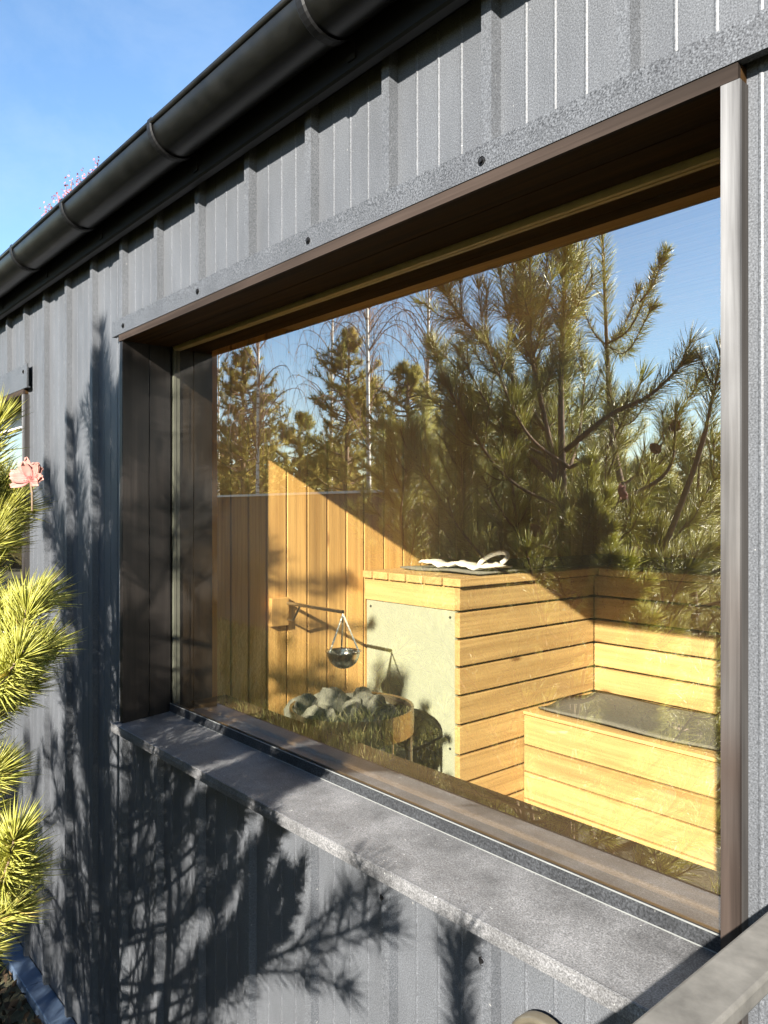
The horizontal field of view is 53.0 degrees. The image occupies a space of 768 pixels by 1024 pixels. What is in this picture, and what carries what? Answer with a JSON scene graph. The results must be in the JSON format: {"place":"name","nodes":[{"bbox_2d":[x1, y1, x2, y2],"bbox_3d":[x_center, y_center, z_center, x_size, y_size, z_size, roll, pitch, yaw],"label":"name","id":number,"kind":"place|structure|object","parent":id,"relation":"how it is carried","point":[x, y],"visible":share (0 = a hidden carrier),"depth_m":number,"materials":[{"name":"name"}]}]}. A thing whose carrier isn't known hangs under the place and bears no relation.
{"place":"outdoors","nodes":[
{"label":"outdoors","id":0,"kind":"place"},
{"bbox_2d":[0,960,43,1023],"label":"ground","id":1,"kind":"structure","parent":0,"point":[16,1016],"depth_m":2.58,"materials":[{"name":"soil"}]},
{"bbox_2d":[0,387,85,972],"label":"pine tree","id":2,"kind":"object","parent":1,"relation":"on","point":[29,651],"visible":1,"depth_m":0.94,"materials":[{"name":"green plant"}]},
{"bbox_2d":[9,457,43,510],"bbox_3d":[-0.452,-0.036,0.973,0.034,0.069,0.043,0,0,-41],"label":"dried flower","id":3,"kind":"object","parent":2,"relation":"attached to","point":[27,471],"visible":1,"depth_m":0.98,"materials":[{"name":"pink plant"}]},
{"bbox_2d":[39,156,99,217],"bbox_3d":[-2.470,-0.634,6.255,1.749,4.572,1.615,0,0,-6],"label":"pink tree","id":4,"kind":"object","parent":1,"relation":"on","point":[71,184],"visible":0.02,"depth_m":6.21,"materials":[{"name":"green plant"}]},
{"bbox_2d":[633,912,767,1023],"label":"handrail","id":5,"kind":"object","parent":1,"relation":"on","point":[728,984],"depth_m":0.58,"materials":[{"name":"grey concrete"}]},
{"bbox_2d":[0,0,279,254],"label":"sky","id":6,"kind":"structure","parent":0,"point":[78,78],"materials":[{"name":"blue"}]},
{"bbox_2d":[0,0,767,1023],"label":"sauna house","id":7,"kind":"structure","parent":0,"point":[366,366],"depth_m":1.50,"materials":[{"name":"paint"}]},
{"bbox_2d":[0,363,29,594],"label":"side window","id":8,"kind":"structure","parent":7,"relation":"in","point":[15,381],"depth_m":2.89,"materials":[{"name":"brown wood"}]},
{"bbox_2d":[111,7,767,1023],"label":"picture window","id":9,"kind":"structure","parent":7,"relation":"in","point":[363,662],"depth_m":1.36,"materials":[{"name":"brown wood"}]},
{"bbox_2d":[512,1011,557,1023],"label":"wall vent","id":10,"kind":"object","parent":7,"relation":"attached to","point":[532,1017],"depth_m":1.03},
{"bbox_2d":[540,559,720,715],"bbox_3d":[1.452,0.852,2.211,1.519,1.276,2.926,0,0,-41],"label":"bench","id":11,"kind":"object","parent":7,"relation":"on","point":[654,636],"visible":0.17,"depth_m":2.80,"materials":[{"name":"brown wood"}]},
{"bbox_2d":[539,554,671,568],"bbox_3d":[0.661,0.205,3.122,1.261,0.014,0.414,0,0,-41],"label":"seat mat","id":12,"kind":"object","parent":11,"relation":"on","point":[581,560],"visible":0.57,"depth_m":3.25,"materials":[{"name":"grey fabric"}]},
{"bbox_2d":[607,558,720,573],"bbox_3d":[1.856,0.204,2.252,0.646,0.016,2.370,0,0,-41],"label":"seat mat","id":13,"kind":"object","parent":11,"relation":"on","point":[704,565],"visible":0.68,"depth_m":2.93,"materials":[{"name":"grey fabric"}]},
{"bbox_2d":[572,717,720,871],"bbox_3d":[1.448,1.050,1.892,0.442,0.721,2.444,0,0,-41],"label":"bench","id":14,"kind":"object","parent":7,"relation":"on","point":[662,795],"depth_m":2.29,"materials":[{"name":"beige wood"}]},
{"bbox_2d":[566,690,720,750],"bbox_3d":[1.449,0.682,1.906,0.397,0.013,2.411,0,0,-41],"label":"seat mat","id":15,"kind":"object","parent":14,"relation":"on","point":[692,728],"visible":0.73,"depth_m":2.53,"materials":[{"name":"grey fabric"}]}
]}

